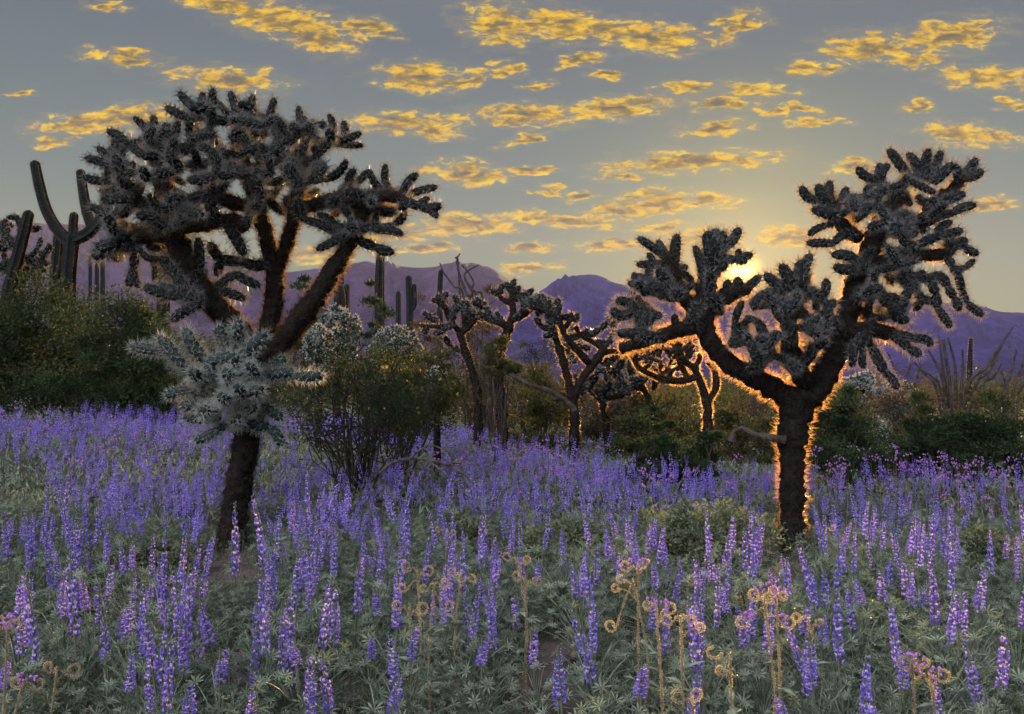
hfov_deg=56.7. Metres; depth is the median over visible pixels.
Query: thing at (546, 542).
lupine
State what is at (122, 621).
lupine
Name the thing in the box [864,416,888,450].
teddy bear cholla
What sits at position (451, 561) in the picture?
lupine
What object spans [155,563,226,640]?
lupine
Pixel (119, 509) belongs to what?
lupine
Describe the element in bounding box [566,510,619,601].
lupine
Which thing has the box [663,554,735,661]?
lupine
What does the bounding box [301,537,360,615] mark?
lupine
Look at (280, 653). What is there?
lupine
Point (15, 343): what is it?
creosote bush
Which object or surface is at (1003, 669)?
lupine
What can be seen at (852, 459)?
green bush
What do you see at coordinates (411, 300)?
saguaro
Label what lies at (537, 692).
lupine
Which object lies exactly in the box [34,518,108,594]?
lupine
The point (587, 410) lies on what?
bare shrub
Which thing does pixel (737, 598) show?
scorpionweed
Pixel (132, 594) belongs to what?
lupine
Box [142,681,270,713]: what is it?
lupine
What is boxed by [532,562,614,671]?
lupine
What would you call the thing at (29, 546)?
lupine
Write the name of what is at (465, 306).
chain fruit cholla
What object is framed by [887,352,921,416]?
ocotillo
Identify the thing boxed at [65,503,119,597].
lupine
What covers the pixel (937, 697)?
lupine
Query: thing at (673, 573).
lupine
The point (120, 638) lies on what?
lupine
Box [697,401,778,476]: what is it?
green bush
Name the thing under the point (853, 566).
lupine
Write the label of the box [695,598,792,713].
lupine
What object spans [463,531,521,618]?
lupine
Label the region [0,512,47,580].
lupine
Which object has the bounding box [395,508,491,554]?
brittlebush
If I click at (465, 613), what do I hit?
lupine
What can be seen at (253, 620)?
lupine
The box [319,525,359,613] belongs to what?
lupine
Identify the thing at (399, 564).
lupine
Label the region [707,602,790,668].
lupine
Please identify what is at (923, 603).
lupine
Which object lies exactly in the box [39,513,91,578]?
lupine
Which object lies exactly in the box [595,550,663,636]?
lupine
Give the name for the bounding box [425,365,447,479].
teddy bear cholla
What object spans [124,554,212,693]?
lupine
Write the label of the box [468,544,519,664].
lupine
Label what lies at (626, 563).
lupine
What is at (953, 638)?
lupine
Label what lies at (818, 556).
lupine
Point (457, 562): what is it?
lupine
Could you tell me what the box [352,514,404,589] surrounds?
lupine
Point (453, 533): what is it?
lupine
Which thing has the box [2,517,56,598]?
lupine
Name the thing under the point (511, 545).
lupine
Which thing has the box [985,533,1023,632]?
lupine
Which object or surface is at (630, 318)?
saguaro
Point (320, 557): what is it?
lupine
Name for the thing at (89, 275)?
saguaro
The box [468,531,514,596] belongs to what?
lupine
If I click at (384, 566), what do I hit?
lupine
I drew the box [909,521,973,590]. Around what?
lupine
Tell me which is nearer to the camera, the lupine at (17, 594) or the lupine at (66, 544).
the lupine at (17, 594)
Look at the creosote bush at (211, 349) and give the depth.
15.35 m
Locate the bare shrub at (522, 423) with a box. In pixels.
[486,334,584,437]
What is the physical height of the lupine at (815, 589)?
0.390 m
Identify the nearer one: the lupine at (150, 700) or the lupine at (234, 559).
the lupine at (150, 700)
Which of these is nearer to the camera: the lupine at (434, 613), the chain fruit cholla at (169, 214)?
the lupine at (434, 613)
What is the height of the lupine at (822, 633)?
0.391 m
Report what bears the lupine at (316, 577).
on the ground at (544, 646)
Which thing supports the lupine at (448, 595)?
on the ground at (544, 646)
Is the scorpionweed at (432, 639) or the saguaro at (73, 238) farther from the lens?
the saguaro at (73, 238)
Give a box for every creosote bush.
[0,260,132,422]
[31,283,200,429]
[113,320,238,425]
[269,315,457,505]
[356,344,480,488]
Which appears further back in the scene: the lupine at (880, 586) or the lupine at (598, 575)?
the lupine at (598, 575)
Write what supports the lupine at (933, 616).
on the ground at (544, 646)
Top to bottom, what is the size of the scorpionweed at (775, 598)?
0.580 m
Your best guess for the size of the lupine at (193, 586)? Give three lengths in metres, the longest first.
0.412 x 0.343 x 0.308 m
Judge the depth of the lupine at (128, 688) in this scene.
2.85 m
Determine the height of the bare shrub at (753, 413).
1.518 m
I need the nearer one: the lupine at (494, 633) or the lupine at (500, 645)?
the lupine at (494, 633)
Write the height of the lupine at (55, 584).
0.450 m
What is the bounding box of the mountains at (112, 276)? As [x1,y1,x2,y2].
[0,223,320,353]
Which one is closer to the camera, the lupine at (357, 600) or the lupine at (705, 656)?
the lupine at (705, 656)
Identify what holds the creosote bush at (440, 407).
on the ground at (544, 646)
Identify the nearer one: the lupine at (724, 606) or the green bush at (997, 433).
the lupine at (724, 606)
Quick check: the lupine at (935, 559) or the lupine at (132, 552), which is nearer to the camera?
the lupine at (132, 552)
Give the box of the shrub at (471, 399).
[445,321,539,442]
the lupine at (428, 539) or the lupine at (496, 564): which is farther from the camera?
the lupine at (428, 539)
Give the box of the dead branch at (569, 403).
[509,373,576,412]
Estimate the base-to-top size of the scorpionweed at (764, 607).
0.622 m
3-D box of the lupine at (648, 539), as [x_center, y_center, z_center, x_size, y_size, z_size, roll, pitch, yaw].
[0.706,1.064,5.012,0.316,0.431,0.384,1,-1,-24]
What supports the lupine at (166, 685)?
on the ground at (544, 646)
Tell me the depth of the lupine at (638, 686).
2.45 m
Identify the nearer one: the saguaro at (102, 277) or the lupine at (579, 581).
the lupine at (579, 581)
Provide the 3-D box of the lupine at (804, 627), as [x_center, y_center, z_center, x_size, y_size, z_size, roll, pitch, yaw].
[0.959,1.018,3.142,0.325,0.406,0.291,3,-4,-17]
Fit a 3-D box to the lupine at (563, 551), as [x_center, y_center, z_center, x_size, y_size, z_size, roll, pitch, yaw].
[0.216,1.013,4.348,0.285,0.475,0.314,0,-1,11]
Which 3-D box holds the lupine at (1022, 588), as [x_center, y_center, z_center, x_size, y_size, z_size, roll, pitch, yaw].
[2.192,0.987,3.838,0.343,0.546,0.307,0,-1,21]
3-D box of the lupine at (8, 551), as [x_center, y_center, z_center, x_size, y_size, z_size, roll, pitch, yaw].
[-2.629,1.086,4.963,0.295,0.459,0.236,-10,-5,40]
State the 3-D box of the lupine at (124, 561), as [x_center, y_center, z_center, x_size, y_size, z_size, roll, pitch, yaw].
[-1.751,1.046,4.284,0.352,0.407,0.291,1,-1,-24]
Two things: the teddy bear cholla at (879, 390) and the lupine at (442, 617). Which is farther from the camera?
the teddy bear cholla at (879, 390)
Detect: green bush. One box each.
[493,360,591,453]
[580,339,675,446]
[591,383,724,461]
[600,403,699,504]
[677,426,726,500]
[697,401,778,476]
[777,381,898,475]
[804,429,896,489]
[862,385,989,479]
[932,383,1023,485]
[940,452,993,496]
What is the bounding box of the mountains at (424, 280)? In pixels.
[240,261,534,379]
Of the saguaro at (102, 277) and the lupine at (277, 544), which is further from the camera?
the saguaro at (102, 277)
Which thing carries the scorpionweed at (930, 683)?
on the ground at (544, 646)
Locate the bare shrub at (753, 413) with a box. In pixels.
[718,364,786,450]
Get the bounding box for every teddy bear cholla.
[301,322,336,454]
[312,302,364,434]
[364,323,424,383]
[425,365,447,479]
[547,323,583,429]
[838,369,877,414]
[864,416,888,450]
[871,379,918,437]
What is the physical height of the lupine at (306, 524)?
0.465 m
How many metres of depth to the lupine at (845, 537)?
4.77 m
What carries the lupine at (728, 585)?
on the ground at (544, 646)
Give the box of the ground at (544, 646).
[0,376,1023,713]
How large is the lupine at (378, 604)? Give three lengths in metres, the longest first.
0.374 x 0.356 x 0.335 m
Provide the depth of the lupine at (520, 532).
4.79 m
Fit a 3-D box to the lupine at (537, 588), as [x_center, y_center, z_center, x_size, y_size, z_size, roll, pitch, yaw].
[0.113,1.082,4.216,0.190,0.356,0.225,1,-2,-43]
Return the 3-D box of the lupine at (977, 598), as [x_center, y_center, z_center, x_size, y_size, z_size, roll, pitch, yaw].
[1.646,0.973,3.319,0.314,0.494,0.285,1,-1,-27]
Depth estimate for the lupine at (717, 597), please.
3.58 m
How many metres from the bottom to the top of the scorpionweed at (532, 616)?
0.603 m
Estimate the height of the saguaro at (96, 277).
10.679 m
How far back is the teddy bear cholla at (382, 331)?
15.86 m
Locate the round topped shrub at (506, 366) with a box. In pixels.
[476,333,524,469]
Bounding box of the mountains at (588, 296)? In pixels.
[455,274,1023,386]
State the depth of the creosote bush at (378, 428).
8.49 m
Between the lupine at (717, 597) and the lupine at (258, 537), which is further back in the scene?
the lupine at (258, 537)
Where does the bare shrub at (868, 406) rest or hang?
on the ground at (544, 646)
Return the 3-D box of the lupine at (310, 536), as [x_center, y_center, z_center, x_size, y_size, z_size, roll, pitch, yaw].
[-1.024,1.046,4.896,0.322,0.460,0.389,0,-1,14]
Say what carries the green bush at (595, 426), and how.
on the ground at (544, 646)
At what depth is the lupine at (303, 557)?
4.37 m
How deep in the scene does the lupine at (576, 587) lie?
3.88 m
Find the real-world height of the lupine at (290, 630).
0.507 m
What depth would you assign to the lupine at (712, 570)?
3.88 m
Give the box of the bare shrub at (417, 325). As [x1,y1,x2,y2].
[405,292,443,389]
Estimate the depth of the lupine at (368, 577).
4.52 m
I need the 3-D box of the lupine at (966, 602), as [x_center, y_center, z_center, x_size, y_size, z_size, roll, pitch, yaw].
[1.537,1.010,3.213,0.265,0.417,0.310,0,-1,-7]
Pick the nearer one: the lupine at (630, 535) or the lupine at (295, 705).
the lupine at (295, 705)
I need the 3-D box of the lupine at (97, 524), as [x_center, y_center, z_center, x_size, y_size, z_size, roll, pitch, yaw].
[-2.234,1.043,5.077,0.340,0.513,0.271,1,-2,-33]
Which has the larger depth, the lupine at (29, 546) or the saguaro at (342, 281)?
the saguaro at (342, 281)
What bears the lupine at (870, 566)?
on the ground at (544, 646)
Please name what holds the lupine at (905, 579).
on the ground at (544, 646)
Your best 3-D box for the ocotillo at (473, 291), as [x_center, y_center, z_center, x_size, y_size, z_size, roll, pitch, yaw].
[-0.785,-0.143,15.967,0.419,3.219,0.896,-1,-2,36]
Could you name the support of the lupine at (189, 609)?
on the ground at (544, 646)
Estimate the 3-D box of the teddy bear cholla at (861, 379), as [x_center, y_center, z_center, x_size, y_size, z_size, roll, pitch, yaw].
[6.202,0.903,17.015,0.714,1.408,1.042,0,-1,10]
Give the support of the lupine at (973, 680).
on the ground at (544, 646)
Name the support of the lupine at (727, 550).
on the ground at (544, 646)
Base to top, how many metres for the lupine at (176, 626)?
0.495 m
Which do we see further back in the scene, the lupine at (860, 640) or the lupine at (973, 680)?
the lupine at (860, 640)
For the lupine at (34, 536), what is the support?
on the ground at (544, 646)
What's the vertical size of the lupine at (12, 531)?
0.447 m
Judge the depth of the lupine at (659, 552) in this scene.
4.25 m
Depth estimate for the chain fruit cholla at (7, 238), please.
18.98 m
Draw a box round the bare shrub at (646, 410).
[607,384,700,447]
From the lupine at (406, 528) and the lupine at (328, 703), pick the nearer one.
the lupine at (328, 703)
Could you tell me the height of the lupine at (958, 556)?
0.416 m
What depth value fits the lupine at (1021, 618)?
3.19 m
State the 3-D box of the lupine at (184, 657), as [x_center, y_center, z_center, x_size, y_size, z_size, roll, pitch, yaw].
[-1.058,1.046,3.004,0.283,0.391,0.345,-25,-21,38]
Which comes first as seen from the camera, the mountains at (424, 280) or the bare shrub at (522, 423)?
the bare shrub at (522, 423)
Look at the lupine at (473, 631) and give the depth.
3.21 m
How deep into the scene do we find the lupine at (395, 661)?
2.75 m
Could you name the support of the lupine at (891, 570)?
on the ground at (544, 646)
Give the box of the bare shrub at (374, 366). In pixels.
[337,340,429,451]
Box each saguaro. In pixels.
[0,209,34,414]
[28,159,108,361]
[48,236,62,359]
[88,256,91,311]
[94,261,98,333]
[100,262,104,328]
[156,247,170,387]
[333,283,348,384]
[338,274,343,284]
[345,284,349,343]
[374,253,385,381]
[396,291,400,352]
[405,275,416,348]
[437,269,442,360]
[465,298,474,384]
[630,287,635,352]
[966,337,973,402]
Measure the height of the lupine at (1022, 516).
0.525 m
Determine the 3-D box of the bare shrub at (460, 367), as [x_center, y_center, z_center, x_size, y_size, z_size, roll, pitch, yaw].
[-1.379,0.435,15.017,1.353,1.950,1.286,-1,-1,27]
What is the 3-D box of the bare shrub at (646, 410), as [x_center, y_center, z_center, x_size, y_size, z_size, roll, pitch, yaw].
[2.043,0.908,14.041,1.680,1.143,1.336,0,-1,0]
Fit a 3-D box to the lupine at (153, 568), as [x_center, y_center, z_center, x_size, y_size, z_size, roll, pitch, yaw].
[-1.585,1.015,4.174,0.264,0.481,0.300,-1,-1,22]
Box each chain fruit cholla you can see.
[0,212,54,394]
[78,82,445,552]
[273,273,326,418]
[355,279,400,403]
[418,290,488,456]
[465,282,507,404]
[475,277,554,462]
[525,296,626,467]
[554,365,644,457]
[592,354,676,451]
[604,142,990,553]
[627,337,721,467]
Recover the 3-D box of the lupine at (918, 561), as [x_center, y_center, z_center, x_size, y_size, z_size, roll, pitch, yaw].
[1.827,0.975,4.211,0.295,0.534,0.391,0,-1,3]
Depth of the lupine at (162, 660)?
2.90 m
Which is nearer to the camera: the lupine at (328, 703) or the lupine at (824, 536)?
the lupine at (328, 703)
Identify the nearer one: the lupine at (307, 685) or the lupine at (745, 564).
the lupine at (307, 685)
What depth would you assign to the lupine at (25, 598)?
3.62 m
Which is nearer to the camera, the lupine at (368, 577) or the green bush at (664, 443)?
the lupine at (368, 577)
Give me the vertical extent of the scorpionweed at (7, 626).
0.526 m
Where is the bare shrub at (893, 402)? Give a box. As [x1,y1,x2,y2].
[859,372,964,449]
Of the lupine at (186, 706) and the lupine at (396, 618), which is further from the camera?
the lupine at (396, 618)
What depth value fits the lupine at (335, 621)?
3.33 m
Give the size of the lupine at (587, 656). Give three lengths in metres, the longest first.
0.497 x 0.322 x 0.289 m
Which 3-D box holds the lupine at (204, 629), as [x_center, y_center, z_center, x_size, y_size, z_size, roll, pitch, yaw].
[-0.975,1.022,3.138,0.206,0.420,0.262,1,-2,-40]
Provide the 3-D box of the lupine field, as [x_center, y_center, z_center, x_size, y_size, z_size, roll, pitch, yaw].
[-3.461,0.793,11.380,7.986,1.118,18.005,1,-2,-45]
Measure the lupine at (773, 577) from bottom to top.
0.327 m
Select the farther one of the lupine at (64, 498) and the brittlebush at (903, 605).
the lupine at (64, 498)
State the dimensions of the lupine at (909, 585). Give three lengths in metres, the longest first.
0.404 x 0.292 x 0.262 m
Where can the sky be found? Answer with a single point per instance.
(554, 134)
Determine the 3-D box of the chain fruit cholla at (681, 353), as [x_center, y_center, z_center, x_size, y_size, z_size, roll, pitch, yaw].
[1.759,0.569,10.508,0.910,1.881,1.276,-1,-2,42]
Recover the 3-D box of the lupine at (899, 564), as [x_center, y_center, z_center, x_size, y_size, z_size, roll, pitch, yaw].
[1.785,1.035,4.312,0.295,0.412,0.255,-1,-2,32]
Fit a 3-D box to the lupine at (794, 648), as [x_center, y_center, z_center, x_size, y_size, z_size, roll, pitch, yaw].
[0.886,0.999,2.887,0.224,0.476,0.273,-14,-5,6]
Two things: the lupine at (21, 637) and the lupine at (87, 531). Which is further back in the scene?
the lupine at (87, 531)
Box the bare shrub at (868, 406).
[809,381,878,444]
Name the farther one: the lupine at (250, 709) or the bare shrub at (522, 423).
the bare shrub at (522, 423)
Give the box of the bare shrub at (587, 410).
[549,326,645,443]
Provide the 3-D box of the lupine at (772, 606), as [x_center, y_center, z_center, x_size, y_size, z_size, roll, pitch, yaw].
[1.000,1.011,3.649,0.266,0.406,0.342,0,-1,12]
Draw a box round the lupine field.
[0,392,1023,573]
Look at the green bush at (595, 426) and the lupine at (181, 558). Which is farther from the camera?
the green bush at (595, 426)
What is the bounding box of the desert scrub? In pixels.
[24,314,1023,422]
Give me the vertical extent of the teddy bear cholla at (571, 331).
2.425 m
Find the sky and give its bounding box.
[0,0,1023,312]
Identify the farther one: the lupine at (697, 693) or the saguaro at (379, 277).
the saguaro at (379, 277)
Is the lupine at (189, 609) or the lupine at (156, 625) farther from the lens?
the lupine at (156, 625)
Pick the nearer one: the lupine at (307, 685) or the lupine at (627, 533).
the lupine at (307, 685)
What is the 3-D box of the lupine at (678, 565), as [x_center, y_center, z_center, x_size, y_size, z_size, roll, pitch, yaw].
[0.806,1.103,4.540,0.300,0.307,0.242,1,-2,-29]
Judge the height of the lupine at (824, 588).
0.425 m
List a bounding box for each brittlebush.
[93,535,205,584]
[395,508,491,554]
[494,504,644,578]
[618,494,791,571]
[817,590,945,659]
[938,524,1023,579]
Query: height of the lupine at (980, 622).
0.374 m
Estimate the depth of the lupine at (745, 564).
4.67 m
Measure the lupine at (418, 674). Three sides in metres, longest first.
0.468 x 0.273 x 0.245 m
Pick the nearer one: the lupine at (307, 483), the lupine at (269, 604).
the lupine at (269, 604)
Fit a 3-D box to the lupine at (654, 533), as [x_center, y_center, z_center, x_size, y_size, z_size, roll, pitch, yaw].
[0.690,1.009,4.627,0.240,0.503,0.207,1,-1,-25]
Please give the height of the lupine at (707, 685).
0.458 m
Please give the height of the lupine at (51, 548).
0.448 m
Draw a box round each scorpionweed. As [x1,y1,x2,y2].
[0,612,24,713]
[10,672,44,713]
[42,661,80,713]
[392,599,429,713]
[398,561,433,703]
[419,577,452,713]
[435,527,455,563]
[445,568,476,710]
[503,552,540,712]
[511,571,542,712]
[605,574,658,712]
[620,557,658,713]
[642,596,679,713]
[662,613,705,713]
[671,687,702,713]
[706,645,740,713]
[732,592,756,642]
[735,581,796,713]
[763,586,800,713]
[792,613,829,713]
[815,523,835,586]
[896,651,932,713]
[907,662,951,713]
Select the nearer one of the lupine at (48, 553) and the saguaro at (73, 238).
the lupine at (48, 553)
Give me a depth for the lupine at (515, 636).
3.82 m
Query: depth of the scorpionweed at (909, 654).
2.58 m
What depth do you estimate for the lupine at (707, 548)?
4.29 m
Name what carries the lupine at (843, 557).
on the ground at (544, 646)
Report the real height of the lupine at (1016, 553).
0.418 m
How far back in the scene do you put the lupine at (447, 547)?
4.61 m
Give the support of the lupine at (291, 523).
on the ground at (544, 646)
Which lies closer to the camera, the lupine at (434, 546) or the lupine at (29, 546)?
the lupine at (29, 546)
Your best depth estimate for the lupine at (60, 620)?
3.55 m
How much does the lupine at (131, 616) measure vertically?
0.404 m
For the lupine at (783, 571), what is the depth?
3.93 m
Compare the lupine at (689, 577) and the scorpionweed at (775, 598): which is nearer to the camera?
the scorpionweed at (775, 598)
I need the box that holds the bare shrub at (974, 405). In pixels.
[935,384,1023,448]
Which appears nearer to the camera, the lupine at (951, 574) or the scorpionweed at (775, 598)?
the scorpionweed at (775, 598)
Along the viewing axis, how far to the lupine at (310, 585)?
3.68 m
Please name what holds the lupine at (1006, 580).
on the ground at (544, 646)
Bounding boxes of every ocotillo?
[439,253,484,432]
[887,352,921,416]
[911,327,1012,445]
[1000,350,1023,454]
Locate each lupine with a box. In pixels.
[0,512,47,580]
[0,512,61,604]
[0,518,26,582]
[0,521,18,601]
[0,526,55,625]
[0,539,66,614]
[0,565,61,700]
[0,584,58,658]
[0,609,71,712]
[0,656,62,713]
[1,575,57,670]
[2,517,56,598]
[8,563,116,678]
[12,511,67,592]
[12,574,87,713]
[15,550,91,629]
[16,512,72,575]
[16,531,70,621]
[18,530,91,620]
[20,580,119,698]
[32,547,98,638]
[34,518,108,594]
[34,550,125,712]
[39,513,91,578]
[39,518,118,642]
[40,471,92,557]
[41,574,123,675]
[42,496,103,596]
[51,523,101,600]
[58,557,134,650]
[58,579,129,697]
[58,615,147,713]
[61,503,122,587]
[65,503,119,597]
[67,532,141,618]
[69,549,121,608]
[76,525,145,625]
[81,649,173,713]
[86,543,157,620]
[88,603,139,682]
[90,609,158,695]
[91,576,186,713]
[95,541,169,627]
[95,614,197,713]
[96,571,174,655]
[96,571,179,655]
[97,601,193,685]
[97,625,198,713]
[99,598,170,704]
[101,492,142,533]
[103,497,161,567]
[116,584,213,712]
[116,638,212,713]
[118,533,193,623]
[119,530,191,658]
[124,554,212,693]
[125,573,186,667]
[125,614,204,713]
[130,623,231,713]
[138,562,241,705]
[138,666,171,713]
[139,556,210,642]
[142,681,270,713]
[143,554,246,678]
[147,569,235,656]
[152,535,200,634]
[152,565,218,690]
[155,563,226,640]
[158,596,250,709]
[171,532,237,609]
[171,538,230,616]
[178,606,248,708]
[185,647,268,713]
[204,622,306,713]
[210,501,257,633]
[215,599,283,695]
[218,571,306,713]
[221,575,298,663]
[221,602,349,713]
[231,591,308,713]
[233,553,313,661]
[235,570,300,648]
[236,586,322,713]
[240,492,293,605]
[243,545,304,614]
[245,551,347,677]
[245,684,257,713]
[249,519,300,590]
[252,637,351,713]
[264,513,331,602]
[265,651,325,713]
[268,540,335,620]
[269,497,317,579]
[271,617,340,713]
[274,551,358,675]
[275,581,347,653]
[280,515,342,591]
[280,515,346,604]
[282,466,321,545]
[283,548,342,632]
[283,578,365,710]
[283,584,386,701]
[285,505,338,568]
[301,535,343,598]
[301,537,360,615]
[304,672,334,713]
[310,550,394,676]
[318,650,351,713]
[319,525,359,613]
[321,524,354,594]
[328,536,392,627]
[328,588,421,676]
[331,635,410,713]
[340,547,406,612]
[343,548,417,660]
[348,634,460,713]
[349,572,448,690]
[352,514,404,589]
[353,538,411,628]
[358,539,439,651]
[359,674,427,713]
[361,543,430,635]
[367,621,449,713]
[378,571,433,651]
[381,525,430,612]
[388,491,430,609]
[394,543,447,623]
[401,581,484,702]
[410,535,443,583]
[410,561,474,660]
[411,510,444,585]
[413,498,456,581]
[415,589,468,672]
[418,571,501,690]
[421,507,474,591]
[421,513,471,569]
[422,557,487,616]
[423,539,476,615]
[425,542,487,636]
[425,564,480,647]
[426,527,477,596]
[430,592,513,713]
[438,591,508,677]
[439,530,481,585]
[442,637,535,713]
[443,543,487,643]
[444,596,539,713]
[452,516,510,621]
[452,576,527,645]
[456,514,509,596]
[459,526,515,594]
[462,596,521,691]
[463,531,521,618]
[463,579,524,673]
[467,542,535,628]
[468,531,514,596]
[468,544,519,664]
[478,524,545,592]
[486,552,563,624]
[488,513,530,582]
[490,517,543,591]
[494,627,574,713]
[496,593,553,674]
[505,516,580,605]
[514,561,563,634]
[524,648,623,713]
[530,529,589,623]
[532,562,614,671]
[534,537,579,606]
[538,559,607,664]
[540,609,635,713]
[543,604,642,713]
[544,545,624,636]
[545,553,636,701]
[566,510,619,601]
[566,542,630,637]
[570,524,650,618]
[587,662,675,713]
[591,511,648,602]
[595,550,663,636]
[598,542,644,603]
[603,513,661,615]
[604,538,654,587]
[607,530,667,626]
[614,518,670,594]
[614,537,663,633]
[615,515,654,597]
[621,561,686,650]
[621,593,680,687]
[626,513,674,593]
[631,559,705,610]
[632,522,693,623]
[636,590,703,706]
[639,566,720,655]
[640,539,697,624]
[643,670,717,713]
[649,605,760,713]
[654,558,706,609]
[657,588,751,713]
[658,589,717,687]
[659,562,745,650]
[659,602,736,710]
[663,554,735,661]
[668,553,746,645]
[671,531,747,613]
[677,561,759,676]
[685,504,740,631]
[691,524,753,611]
[691,541,738,635]
[694,511,762,587]
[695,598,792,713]
[705,582,782,684]
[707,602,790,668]
[711,594,787,695]
[713,528,772,596]
[714,518,783,638]
[718,608,801,713]
[724,520,799,649]
[731,521,796,592]
[732,507,782,584]
[736,567,817,638]
[742,695,787,713]
[743,566,803,662]
[753,553,820,634]
[753,603,857,712]
[755,557,814,660]
[762,606,834,712]
[768,632,857,713]
[775,569,891,667]
[776,611,876,712]
[778,589,894,713]
[782,540,868,677]
[783,507,860,605]
[787,643,863,713]
[790,499,854,574]
[790,565,843,660]
[797,511,845,595]
[808,535,877,632]
[811,524,868,596]
[811,578,918,682]
[815,518,878,592]
[816,583,901,689]
[822,522,887,610]
[822,534,873,601]
[837,496,888,581]
[840,513,899,582]
[841,647,926,713]
[842,529,889,592]
[845,520,910,598]
[852,569,927,652]
[853,556,912,604]
[857,506,889,582]
[857,527,920,587]
[857,555,899,605]
[858,646,871,713]
[859,593,956,713]
[865,682,877,713]
[869,556,944,649]
[875,538,926,587]
[878,510,950,596]
[878,540,938,608]
[881,565,953,660]
[886,517,964,612]
[886,587,1016,713]
[887,568,997,695]
[891,533,974,623]
[892,514,937,587]
[895,585,966,657]
[900,516,947,588]
[901,508,971,600]
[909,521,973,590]
[910,591,1016,713]
[913,509,987,610]
[921,670,966,713]
[923,536,943,585]
[925,538,997,632]
[926,589,991,662]
[927,562,1018,681]
[929,499,982,583]
[929,592,1019,703]
[934,527,987,588]
[935,535,997,623]
[943,642,1010,713]
[944,627,1020,713]
[956,537,1017,622]
[962,583,1018,664]
[966,524,1022,622]
[968,586,1023,713]
[980,533,1021,601]
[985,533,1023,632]
[988,549,1022,611]
[1001,560,1023,608]
[1001,562,1023,589]
[1002,499,1023,578]
[1002,541,1023,575]
[1011,583,1023,605]
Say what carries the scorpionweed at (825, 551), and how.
on the ground at (544, 646)
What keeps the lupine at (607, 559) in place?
on the ground at (544, 646)
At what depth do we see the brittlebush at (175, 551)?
5.44 m
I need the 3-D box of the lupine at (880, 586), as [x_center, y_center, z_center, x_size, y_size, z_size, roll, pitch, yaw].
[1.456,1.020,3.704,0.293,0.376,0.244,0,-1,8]
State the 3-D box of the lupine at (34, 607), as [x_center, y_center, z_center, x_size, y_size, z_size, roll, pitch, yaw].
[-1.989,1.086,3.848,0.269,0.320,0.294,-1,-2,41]
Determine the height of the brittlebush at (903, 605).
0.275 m
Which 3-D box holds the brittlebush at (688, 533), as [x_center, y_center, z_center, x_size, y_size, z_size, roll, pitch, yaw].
[1.214,1.085,5.913,0.924,0.469,0.915,1,-2,-34]
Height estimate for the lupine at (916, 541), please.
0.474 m
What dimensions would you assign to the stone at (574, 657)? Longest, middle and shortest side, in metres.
0.088 x 0.064 x 0.044 m
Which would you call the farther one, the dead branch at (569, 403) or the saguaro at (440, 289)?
the saguaro at (440, 289)
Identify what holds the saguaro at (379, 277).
on the ground at (544, 646)
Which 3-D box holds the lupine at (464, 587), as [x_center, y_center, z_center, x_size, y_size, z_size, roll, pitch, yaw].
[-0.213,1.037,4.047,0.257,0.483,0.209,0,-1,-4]
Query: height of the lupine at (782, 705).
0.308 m
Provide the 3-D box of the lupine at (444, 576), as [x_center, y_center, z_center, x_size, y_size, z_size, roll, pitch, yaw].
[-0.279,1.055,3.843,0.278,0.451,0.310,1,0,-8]
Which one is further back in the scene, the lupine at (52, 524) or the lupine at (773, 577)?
the lupine at (52, 524)
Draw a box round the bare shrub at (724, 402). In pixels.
[664,381,756,450]
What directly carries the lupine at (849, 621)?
on the ground at (544, 646)
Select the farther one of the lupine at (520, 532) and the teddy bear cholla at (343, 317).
the teddy bear cholla at (343, 317)
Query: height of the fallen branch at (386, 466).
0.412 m
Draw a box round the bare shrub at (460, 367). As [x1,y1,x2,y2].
[397,323,470,434]
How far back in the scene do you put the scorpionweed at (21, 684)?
2.50 m
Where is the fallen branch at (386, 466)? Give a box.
[378,444,488,494]
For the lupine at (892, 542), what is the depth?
4.74 m
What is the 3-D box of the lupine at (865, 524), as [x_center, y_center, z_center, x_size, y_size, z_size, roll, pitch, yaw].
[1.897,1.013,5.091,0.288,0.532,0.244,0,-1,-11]
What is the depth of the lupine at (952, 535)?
5.09 m
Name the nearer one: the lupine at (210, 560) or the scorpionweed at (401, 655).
the scorpionweed at (401, 655)
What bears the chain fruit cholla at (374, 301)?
on the ground at (544, 646)
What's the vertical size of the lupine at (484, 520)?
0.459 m
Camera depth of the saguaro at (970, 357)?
27.96 m
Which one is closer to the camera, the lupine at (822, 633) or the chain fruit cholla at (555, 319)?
the lupine at (822, 633)

